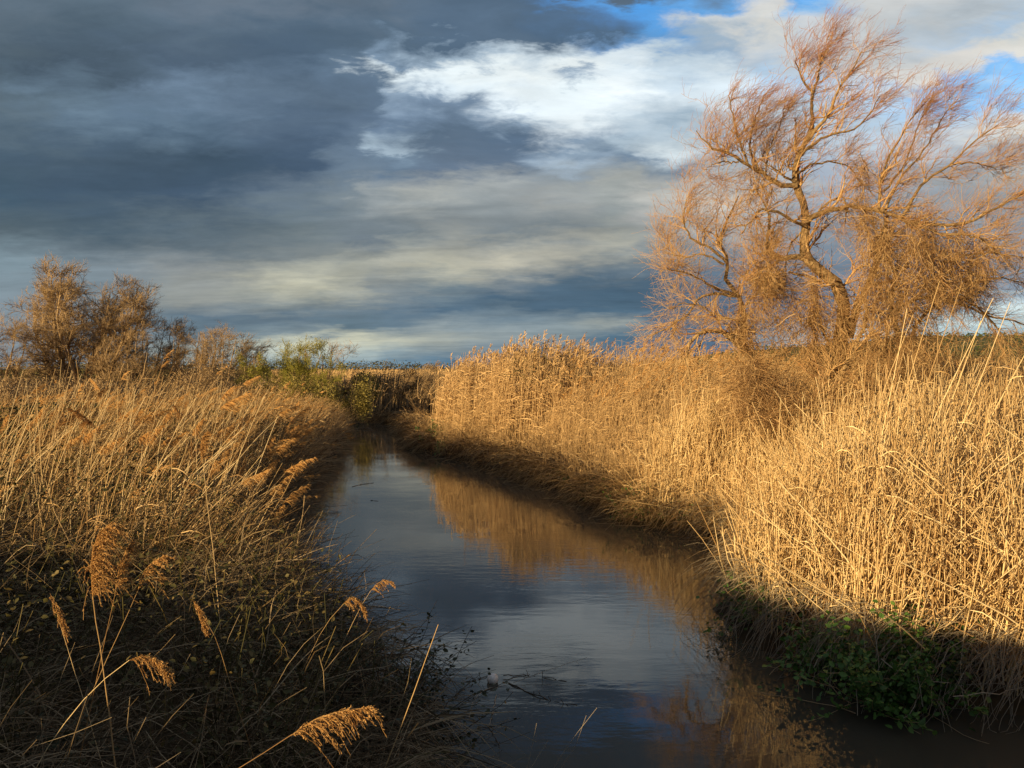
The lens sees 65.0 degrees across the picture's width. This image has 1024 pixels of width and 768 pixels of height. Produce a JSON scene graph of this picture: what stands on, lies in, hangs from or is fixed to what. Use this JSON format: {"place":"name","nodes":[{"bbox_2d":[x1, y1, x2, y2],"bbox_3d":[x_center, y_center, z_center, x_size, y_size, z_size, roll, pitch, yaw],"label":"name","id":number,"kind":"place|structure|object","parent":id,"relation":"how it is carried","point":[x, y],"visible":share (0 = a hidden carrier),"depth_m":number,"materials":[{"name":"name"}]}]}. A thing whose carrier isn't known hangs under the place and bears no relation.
{"place":"outdoors","nodes":[
{"label":"outdoors","id":0,"kind":"place"},
{"bbox_2d":[0,513,144,600],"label":"bramble bush","id":1,"kind":"object","parent":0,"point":[38,563],"visible":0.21,"depth_m":7.54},
{"bbox_2d":[243,591,475,767],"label":"bramble bush","id":2,"kind":"object","parent":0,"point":[393,660],"visible":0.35,"depth_m":5.95,"materials":[{"name":"brown plant"}]},
{"bbox_2d":[266,616,519,767],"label":"bramble bush","id":3,"kind":"object","parent":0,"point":[484,692],"visible":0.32,"depth_m":5.78,"materials":[{"name":"brown plant"}]},
{"bbox_2d":[385,624,438,767],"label":"reed stalk","id":4,"kind":"object","parent":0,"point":[411,698],"visible":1,"depth_m":3.42,"materials":[{"name":"plant"}]},
{"bbox_2d":[415,419,467,439],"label":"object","id":5,"kind":"object","parent":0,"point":[434,430],"visible":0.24,"depth_m":29.43,"materials":[{"name":"green plant"}]},
{"bbox_2d":[0,369,1023,767],"bbox_3d":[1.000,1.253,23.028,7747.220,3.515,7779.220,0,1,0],"label":"ground","id":6,"kind":"structure","parent":0,"point":[768,643],"depth_m":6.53,"materials":[{"name":"brown plant"}]},
{"bbox_2d":[0,309,53,410],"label":"bare tree","id":7,"kind":"object","parent":6,"relation":"on","point":[17,366],"visible":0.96,"depth_m":37.58,"materials":[{"name":"plant"}]},
{"bbox_2d":[10,428,51,497],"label":"wind bent reed","id":8,"kind":"object","parent":6,"relation":"on","point":[37,439],"visible":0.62,"depth_m":11.79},
{"bbox_2d":[41,411,65,506],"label":"wind bent reed","id":9,"kind":"object","parent":6,"relation":"on","point":[62,418],"visible":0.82,"depth_m":11.03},
{"bbox_2d":[30,406,86,511],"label":"wind bent reed","id":10,"kind":"object","parent":6,"relation":"on","point":[64,422],"visible":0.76,"depth_m":10.80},
{"bbox_2d":[41,435,81,484],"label":"wind bent reed","id":11,"kind":"object","parent":6,"relation":"on","point":[73,441],"visible":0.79,"depth_m":10.67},
{"bbox_2d":[0,369,126,408],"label":"dark bush","id":12,"kind":"object","parent":6,"relation":"on","point":[31,389],"visible":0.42,"depth_m":36.35,"materials":[{"name":"plant"}]},
{"bbox_2d":[0,552,141,633],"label":"bramble bush","id":13,"kind":"object","parent":6,"relation":"on","point":[51,584],"visible":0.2,"depth_m":7.04,"materials":[{"name":"plant"}]},
{"bbox_2d":[49,594,102,766],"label":"plumed reed","id":14,"kind":"object","parent":6,"relation":"on","point":[59,615],"visible":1,"depth_m":3.82,"materials":[{"name":"plant"}]},
{"bbox_2d":[65,428,99,482],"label":"wind bent reed","id":15,"kind":"object","parent":6,"relation":"on","point":[87,437],"visible":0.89,"depth_m":9.87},
{"bbox_2d":[1,683,168,767],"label":"bramble bush","id":16,"kind":"object","parent":6,"relation":"on","point":[65,733],"visible":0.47,"depth_m":4.18,"materials":[{"name":"brown plant"}]},
{"bbox_2d":[1,251,169,399],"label":"bare tree","id":17,"kind":"object","parent":6,"relation":"on","point":[63,327],"visible":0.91,"depth_m":39.27,"materials":[{"name":"plant"}]},
{"bbox_2d":[68,386,112,436],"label":"wind bent reed","id":18,"kind":"object","parent":6,"relation":"on","point":[101,393],"visible":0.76,"depth_m":14.50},
{"bbox_2d":[68,440,121,502],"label":"wind bent reed","id":19,"kind":"object","parent":6,"relation":"on","point":[110,448],"visible":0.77,"depth_m":9.65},
{"bbox_2d":[65,408,129,505],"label":"wind bent reed","id":20,"kind":"object","parent":6,"relation":"on","point":[82,418],"visible":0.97,"depth_m":9.27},
{"bbox_2d":[36,654,176,767],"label":"plumed reed","id":21,"kind":"object","parent":6,"relation":"on","point":[160,665],"visible":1,"depth_m":3.02,"materials":[{"name":"plant"}]},
{"bbox_2d":[77,522,137,767],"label":"plumed reed","id":22,"kind":"object","parent":6,"relation":"on","point":[111,528],"visible":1,"depth_m":3.41,"materials":[{"name":"plant"}]},
{"bbox_2d":[78,537,139,765],"bbox_3d":[-1.829,1.469,3.522,0.404,1.601,0.109,0,1,0],"label":"plumed reed","id":23,"kind":"object","parent":6,"relation":"on","point":[130,549],"visible":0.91,"depth_m":3.52,"materials":[{"name":"plant"}]},
{"bbox_2d":[60,554,175,767],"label":"plumed reed","id":24,"kind":"object","parent":6,"relation":"on","point":[148,572],"visible":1,"depth_m":3.52,"materials":[{"name":"plant"}]},
{"bbox_2d":[92,321,162,403],"bbox_3d":[-18.368,-0.874,38.732,3.816,4.650,2.946,0,1,0],"label":"bare tree","id":25,"kind":"object","parent":6,"relation":"on","point":[142,336],"visible":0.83,"depth_m":38.74,"materials":[{"name":"plant"}]},
{"bbox_2d":[113,432,151,504],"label":"wind bent reed","id":26,"kind":"object","parent":6,"relation":"on","point":[141,439],"visible":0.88,"depth_m":10.02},
{"bbox_2d":[26,448,249,541],"bbox_3d":[-4.621,1.626,10.367,2.570,1.473,2.407,0,1,0],"label":"bramble bush","id":27,"kind":"object","parent":6,"relation":"on","point":[178,485],"visible":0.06,"depth_m":10.57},
{"bbox_2d":[112,409,171,468],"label":"wind bent reed","id":28,"kind":"object","parent":6,"relation":"on","point":[159,414],"visible":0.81,"depth_m":11.28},
{"bbox_2d":[132,428,161,483],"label":"wind bent reed","id":29,"kind":"object","parent":6,"relation":"on","point":[154,434],"visible":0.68,"depth_m":10.63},
{"bbox_2d":[0,359,304,597],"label":"arching stems","id":30,"kind":"object","parent":6,"relation":"on","point":[116,430],"visible":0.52,"depth_m":10.11,"materials":[{"name":"plant"}]},
{"bbox_2d":[115,316,199,406],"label":"bare tree","id":31,"kind":"object","parent":6,"relation":"on","point":[147,349],"visible":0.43,"depth_m":41.77,"materials":[{"name":"plant"}]},
{"bbox_2d":[148,431,188,518],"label":"wind bent reed","id":32,"kind":"object","parent":6,"relation":"on","point":[177,440],"visible":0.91,"depth_m":10.51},
{"bbox_2d":[0,349,354,522],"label":"plumes","id":33,"kind":"object","parent":6,"relation":"on","point":[165,442],"visible":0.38,"depth_m":14.08,"materials":[{"name":"plant"}]},
{"bbox_2d":[172,405,190,456],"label":"wind bent reed","id":34,"kind":"object","parent":6,"relation":"on","point":[178,414],"visible":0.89,"depth_m":11.27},
{"bbox_2d":[4,392,359,481],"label":"bank grass","id":35,"kind":"structure","parent":6,"relation":"on","point":[317,450],"depth_m":26.88,"materials":[{"name":"plant"}]},
{"bbox_2d":[123,359,256,408],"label":"dark bush","id":36,"kind":"object","parent":6,"relation":"on","point":[194,376],"visible":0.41,"depth_m":38.18,"materials":[{"name":"plant"}]},
{"bbox_2d":[176,479,207,520],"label":"wind bent reed","id":37,"kind":"object","parent":6,"relation":"on","point":[190,491],"visible":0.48,"depth_m":9.29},
{"bbox_2d":[185,418,204,462],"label":"wind bent reed","id":38,"kind":"object","parent":6,"relation":"on","point":[199,425],"visible":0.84,"depth_m":11.00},
{"bbox_2d":[186,442,206,490],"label":"wind bent reed","id":39,"kind":"object","parent":6,"relation":"on","point":[192,448],"visible":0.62,"depth_m":10.81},
{"bbox_2d":[144,315,263,409],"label":"bare tree","id":40,"kind":"object","parent":6,"relation":"on","point":[200,359],"visible":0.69,"depth_m":40.76,"materials":[{"name":"plant"}]},
{"bbox_2d":[181,425,234,486],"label":"wind bent reed","id":41,"kind":"object","parent":6,"relation":"on","point":[219,433],"visible":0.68,"depth_m":12.23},
{"bbox_2d":[165,392,252,496],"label":"wind bent reed","id":42,"kind":"object","parent":6,"relation":"on","point":[229,404],"visible":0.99,"depth_m":10.05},
{"bbox_2d":[194,430,227,705],"bbox_3d":[-2.034,1.259,5.416,0.192,1.906,0.124,1,1,28],"label":"plumed reed","id":43,"kind":"object","parent":6,"relation":"on","point":[203,440],"visible":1,"depth_m":5.41,"materials":[{"name":"plant"}]},
{"bbox_2d":[0,358,422,658],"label":"reeds","id":44,"kind":"object","parent":6,"relation":"on","point":[264,402],"visible":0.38,"depth_m":10.63,"materials":[{"name":"plant"}]},
{"bbox_2d":[210,386,234,456],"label":"wind bent reed","id":45,"kind":"object","parent":6,"relation":"on","point":[227,394],"visible":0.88,"depth_m":12.93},
{"bbox_2d":[192,599,256,765],"bbox_3d":[-1.415,1.740,4.132,0.452,1.271,0.054,0,1,0],"label":"plumed reed","id":46,"kind":"object","parent":6,"relation":"on","point":[203,621],"visible":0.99,"depth_m":4.12,"materials":[{"name":"plant"}]},
{"bbox_2d":[192,328,263,395],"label":"bare tree","id":47,"kind":"object","parent":6,"relation":"on","point":[225,353],"visible":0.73,"depth_m":40.08,"materials":[{"name":"plant"}]},
{"bbox_2d":[223,449,243,492],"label":"wind bent reed","id":48,"kind":"object","parent":6,"relation":"on","point":[237,457],"visible":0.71,"depth_m":11.18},
{"bbox_2d":[212,376,261,429],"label":"wind bent reed","id":49,"kind":"object","parent":6,"relation":"on","point":[248,382],"visible":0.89,"depth_m":17.63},
{"bbox_2d":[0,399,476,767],"bbox_3d":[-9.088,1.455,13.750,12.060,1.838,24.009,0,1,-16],"label":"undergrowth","id":50,"kind":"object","parent":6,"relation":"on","point":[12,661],"visible":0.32,"depth_m":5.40,"materials":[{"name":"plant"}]},
{"bbox_2d":[227,436,256,500],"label":"wind bent reed","id":51,"kind":"object","parent":6,"relation":"on","point":[246,444],"visible":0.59,"depth_m":12.08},
{"bbox_2d":[220,410,264,491],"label":"wind bent reed","id":52,"kind":"object","parent":6,"relation":"on","point":[257,414],"visible":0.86,"depth_m":12.74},
{"bbox_2d":[220,470,270,514],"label":"wind bent reed","id":53,"kind":"object","parent":6,"relation":"on","point":[256,476],"visible":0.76,"depth_m":8.37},
{"bbox_2d":[221,333,279,388],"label":"bare tree","id":54,"kind":"object","parent":6,"relation":"on","point":[256,351],"visible":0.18,"depth_m":42.72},
{"bbox_2d":[213,376,296,401],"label":"dark bush","id":55,"kind":"object","parent":6,"relation":"on","point":[254,386],"visible":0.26,"depth_m":39.23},
{"bbox_2d":[238,467,274,511],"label":"wind bent reed","id":56,"kind":"object","parent":6,"relation":"on","point":[272,468],"visible":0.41,"depth_m":10.51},
{"bbox_2d":[250,444,282,495],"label":"wind bent reed","id":57,"kind":"object","parent":6,"relation":"on","point":[270,455],"visible":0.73,"depth_m":13.54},
{"bbox_2d":[257,437,275,486],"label":"wind bent reed","id":58,"kind":"object","parent":6,"relation":"on","point":[270,442],"visible":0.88,"depth_m":12.76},
{"bbox_2d":[230,349,306,395],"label":"budding tree","id":59,"kind":"object","parent":6,"relation":"on","point":[259,368],"visible":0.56,"depth_m":40.11,"materials":[{"name":"plant"}]},
{"bbox_2d":[239,405,300,479],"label":"wind bent reed","id":60,"kind":"object","parent":6,"relation":"on","point":[283,413],"visible":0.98,"depth_m":13.80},
{"bbox_2d":[251,438,295,525],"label":"wind bent reed","id":61,"kind":"object","parent":6,"relation":"on","point":[280,449],"visible":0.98,"depth_m":12.19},
{"bbox_2d":[268,505,285,535],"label":"wind bent reed","id":62,"kind":"object","parent":6,"relation":"on","point":[281,508],"visible":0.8,"depth_m":8.85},
{"bbox_2d":[260,475,294,522],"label":"wind bent reed","id":63,"kind":"object","parent":6,"relation":"on","point":[280,488],"visible":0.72,"depth_m":9.53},
{"bbox_2d":[246,457,317,523],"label":"wind bent reed","id":64,"kind":"object","parent":6,"relation":"on","point":[293,468],"visible":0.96,"depth_m":10.48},
{"bbox_2d":[260,428,308,493],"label":"wind bent reed","id":65,"kind":"object","parent":6,"relation":"on","point":[298,434],"visible":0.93,"depth_m":15.07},
{"bbox_2d":[267,405,312,481],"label":"wind bent reed","id":66,"kind":"object","parent":6,"relation":"on","point":[300,414],"visible":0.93,"depth_m":16.08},
{"bbox_2d":[271,484,310,535],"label":"wind bent reed","id":67,"kind":"object","parent":6,"relation":"on","point":[298,491],"visible":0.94,"depth_m":9.54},
{"bbox_2d":[243,373,342,407],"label":"green bush","id":68,"kind":"object","parent":6,"relation":"on","point":[294,385],"visible":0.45,"depth_m":38.38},
{"bbox_2d":[272,333,349,410],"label":"budding tree","id":69,"kind":"object","parent":6,"relation":"on","point":[308,362],"visible":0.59,"depth_m":40.69,"materials":[{"name":"plant"}]},
{"bbox_2d":[257,597,367,765],"bbox_3d":[-1.216,1.872,4.541,0.815,1.352,0.061,0,1,0],"label":"plumed reed","id":70,"kind":"object","parent":6,"relation":"on","point":[363,608],"visible":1,"depth_m":4.53,"materials":[{"name":"plant"}]},
{"bbox_2d":[239,705,386,767],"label":"plumed reed","id":71,"kind":"object","parent":6,"relation":"on","point":[348,710],"visible":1,"depth_m":2.67,"materials":[{"name":"plant"}]},
{"bbox_2d":[299,338,360,408],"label":"bare tree","id":72,"kind":"object","parent":6,"relation":"on","point":[329,375],"visible":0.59,"depth_m":40.99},
{"bbox_2d":[330,377,364,402],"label":"brown bush","id":73,"kind":"object","parent":6,"relation":"on","point":[344,393],"visible":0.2,"depth_m":48.80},
{"bbox_2d":[303,372,393,428],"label":"green bush","id":74,"kind":"object","parent":6,"relation":"on","point":[363,403],"visible":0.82,"depth_m":39.83,"materials":[{"name":"plant"}]},
{"bbox_2d":[306,579,395,720],"bbox_3d":[-1.116,1.892,5.145,0.759,1.293,0.054,0,1,0],"label":"plumed reed","id":75,"kind":"object","parent":6,"relation":"on","point":[379,585],"visible":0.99,"depth_m":5.12,"materials":[{"name":"plant"}]},
{"bbox_2d":[350,368,387,405],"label":"green bush","id":76,"kind":"object","parent":6,"relation":"on","point":[360,378],"visible":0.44,"depth_m":48.02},
{"bbox_2d":[343,371,408,404],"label":"brown bush","id":77,"kind":"object","parent":6,"relation":"on","point":[382,386],"visible":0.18,"depth_m":49.79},
{"bbox_2d":[363,362,429,404],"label":"bush","id":78,"kind":"object","parent":6,"relation":"on","point":[392,379],"visible":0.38,"depth_m":49.02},
{"bbox_2d":[385,367,441,405],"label":"brown bush","id":79,"kind":"object","parent":6,"relation":"on","point":[413,386],"visible":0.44,"depth_m":46.63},
{"bbox_2d":[404,360,451,412],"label":"bush","id":80,"kind":"object","parent":6,"relation":"on","point":[424,396],"visible":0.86,"depth_m":43.85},
{"bbox_2d":[0,359,1022,382],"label":"woodland","id":81,"kind":"object","parent":6,"relation":"on","point":[353,367],"visible":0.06,"depth_m":168.82,"materials":[{"name":"plant"}]},
{"bbox_2d":[428,335,624,453],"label":"canes","id":82,"kind":"object","parent":6,"relation":"on","point":[517,398],"visible":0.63,"depth_m":26.45,"materials":[{"name":"plant"}]},
{"bbox_2d":[435,330,623,401],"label":"cane plumes","id":83,"kind":"object","parent":82,"relation":"attached to","point":[515,345],"visible":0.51,"depth_m":27.52,"materials":[{"name":"plant"}]},
{"bbox_2d":[503,342,590,384],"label":"cane leaves","id":84,"kind":"object","parent":82,"relation":"attached to","point":[541,365],"visible":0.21,"depth_m":26.50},
{"bbox_2d":[355,410,782,611],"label":"bank weeds","id":85,"kind":"object","parent":6,"relation":"on","point":[641,519],"visible":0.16,"depth_m":15.44,"materials":[{"name":"brown plant"}]},
{"bbox_2d":[361,401,786,617],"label":"bank grass","id":86,"kind":"structure","parent":6,"relation":"on","point":[402,421],"depth_m":18.71,"materials":[{"name":"plant"}]},
{"bbox_2d":[271,365,1013,449],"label":"reed field","id":87,"kind":"structure","parent":6,"relation":"on","point":[348,373],"depth_m":45.31,"materials":[{"name":"plant"}]},
{"bbox_2d":[404,337,1023,695],"bbox_3d":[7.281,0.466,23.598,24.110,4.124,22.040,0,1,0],"label":"reeds","id":88,"kind":"object","parent":6,"relation":"on","point":[622,433],"visible":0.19,"depth_m":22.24,"materials":[{"name":"plant"}]},
{"bbox_2d":[470,330,1023,416],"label":"plumes","id":89,"kind":"object","parent":88,"relation":"attached to","point":[683,366],"visible":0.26,"depth_m":23.57,"materials":[{"name":"plant"}]},
{"bbox_2d":[620,0,1023,451],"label":"willow tree","id":90,"kind":"object","parent":6,"relation":"on","point":[804,235],"visible":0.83,"depth_m":14.75,"materials":[{"name":"brown plant"}]},
{"bbox_2d":[719,145,1023,416],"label":"climbing vine","id":91,"kind":"object","parent":90,"relation":"attached to","point":[929,262],"visible":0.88,"depth_m":14.49,"materials":[{"name":"plant"}]},
{"bbox_2d":[762,609,888,700],"bbox_3d":[2.987,2.498,7.785,1.417,0.676,1.160,0,1,-19],"label":"green shrub","id":92,"kind":"object","parent":6,"relation":"on","point":[823,648],"visible":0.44,"depth_m":7.71,"materials":[{"name":"green plant"}]},
{"bbox_2d":[645,488,1023,736],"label":"hanging stems","id":93,"kind":"object","parent":6,"relation":"on","point":[971,632],"visible":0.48,"depth_m":7.52,"materials":[{"name":"plant"}]},
{"bbox_2d":[874,310,906,464],"bbox_3d":[4.356,0.772,9.617,0.720,3.345,0.015,0,1,0],"label":"leaning cane","id":94,"kind":"object","parent":6,"relation":"on","point":[891,387],"visible":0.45,"depth_m":9.60,"materials":[{"name":"plant"}]},
{"bbox_2d":[870,316,912,461],"bbox_3d":[4.765,0.765,10.217,0.647,3.289,0.015,0,1,0],"label":"leaning cane","id":95,"kind":"object","parent":6,"relation":"on","point":[887,380],"visible":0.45,"depth_m":10.20,"materials":[{"name":"plant"}]},
{"bbox_2d":[884,281,939,481],"bbox_3d":[4.546,0.624,9.414,0.899,3.659,0.015,0,1,0],"label":"leaning cane","id":96,"kind":"object","parent":6,"relation":"on","point":[912,368],"visible":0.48,"depth_m":9.39,"materials":[{"name":"plant"}]},
{"bbox_2d":[870,286,960,528],"bbox_3d":[4.631,0.643,9.515,1.343,3.613,0.017,0,1,0],"label":"leaning cane","id":97,"kind":"object","parent":6,"relation":"on","point":[931,370],"visible":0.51,"depth_m":9.49,"materials":[{"name":"plant"}]},
{"bbox_2d":[906,299,992,479],"bbox_3d":[4.730,0.733,9.217,1.549,3.439,0.015,0,1,0],"label":"leaning cane","id":98,"kind":"object","parent":6,"relation":"on","point":[955,374],"visible":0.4,"depth_m":9.20,"materials":[{"name":"plant"}]},
{"bbox_2d":[922,321,980,472],"bbox_3d":[5.088,0.792,9.818,1.251,3.123,0.014,0,1,0],"label":"leaning cane","id":99,"kind":"object","parent":6,"relation":"on","point":[957,385],"visible":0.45,"depth_m":9.80,"materials":[{"name":"plant"}]},
{"bbox_2d":[931,302,1010,489],"bbox_3d":[5.043,0.723,9.316,1.435,3.333,0.015,0,1,0],"label":"leaning cane","id":100,"kind":"object","parent":6,"relation":"on","point":[980,379],"visible":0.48,"depth_m":9.30,"materials":[{"name":"plant"}]},
{"bbox_2d":[963,356,1023,470],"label":"leaning cane","id":101,"kind":"object","parent":6,"relation":"on","point":[1000,400],"visible":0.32,"depth_m":9.00,"materials":[{"name":"plant"}]},
{"bbox_2d":[0,0,1023,368],"label":"sky","id":102,"kind":"structure","parent":0,"point":[413,181],"materials":[{"name":"grey"}]},
{"bbox_2d":[602,483,660,520],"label":"green shrub","id":103,"kind":"object","parent":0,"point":[627,516],"visible":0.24,"depth_m":15.79,"materials":[{"name":"green plant"}]},
{"bbox_2d":[262,421,1023,767],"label":"river water","id":104,"kind":"structure","parent":0,"point":[514,577],"depth_m":9.00,"materials":[{"name":"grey liquid"}]},
{"bbox_2d":[487,673,497,683],"bbox_3d":[-0.186,2.824,7.687,0.110,0.112,0.110,0,1,0],"label":"float ball","id":105,"kind":"object","parent":104,"relation":"on","point":[492,678],"visible":0.87,"depth_m":7.65,"materials":[{"name":"white plastic"}]},
{"bbox_2d":[508,682,576,704],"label":"floating twig","id":106,"kind":"object","parent":104,"relation":"on","point":[534,694],"visible":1,"depth_m":7.40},
{"bbox_2d":[696,570,818,635],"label":"green shrub","id":107,"kind":"object","parent":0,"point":[739,620],"visible":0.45,"depth_m":9.00,"materials":[{"name":"green plant"}]},
{"bbox_2d":[694,335,947,456],"bbox_3d":[5.755,0.235,14.561,5.029,2.416,3.125,0,1,-9],"label":"vine mound","id":108,"kind":"object","parent":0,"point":[743,376],"visible":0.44,"depth_m":14.21,"materials":[{"name":"plant"}]},
{"bbox_2d":[653,335,1023,367],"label":"hill","id":109,"kind":"structure","parent":0,"point":[981,347],"depth_m":435.05,"materials":[{"name":"plant"}]},
{"bbox_2d":[643,332,1023,363],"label":"woodland","id":110,"kind":"object","parent":109,"relation":"on","point":[966,336],"visible":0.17,"depth_m":473.79,"materials":[{"name":"plant"}]},
{"bbox_2d":[754,599,991,743],"bbox_3d":[3.155,2.418,7.181,1.937,0.881,1.768,1,1,30],"label":"green shrub","id":111,"kind":"object","parent":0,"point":[908,692],"visible":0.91,"depth_m":6.94,"materials":[{"name":"green plant"}]},
{"bbox_2d":[876,621,995,695],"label":"green shrub","id":112,"kind":"object","parent":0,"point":[950,670],"visible":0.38,"depth_m":7.11,"materials":[{"name":"green plant"}]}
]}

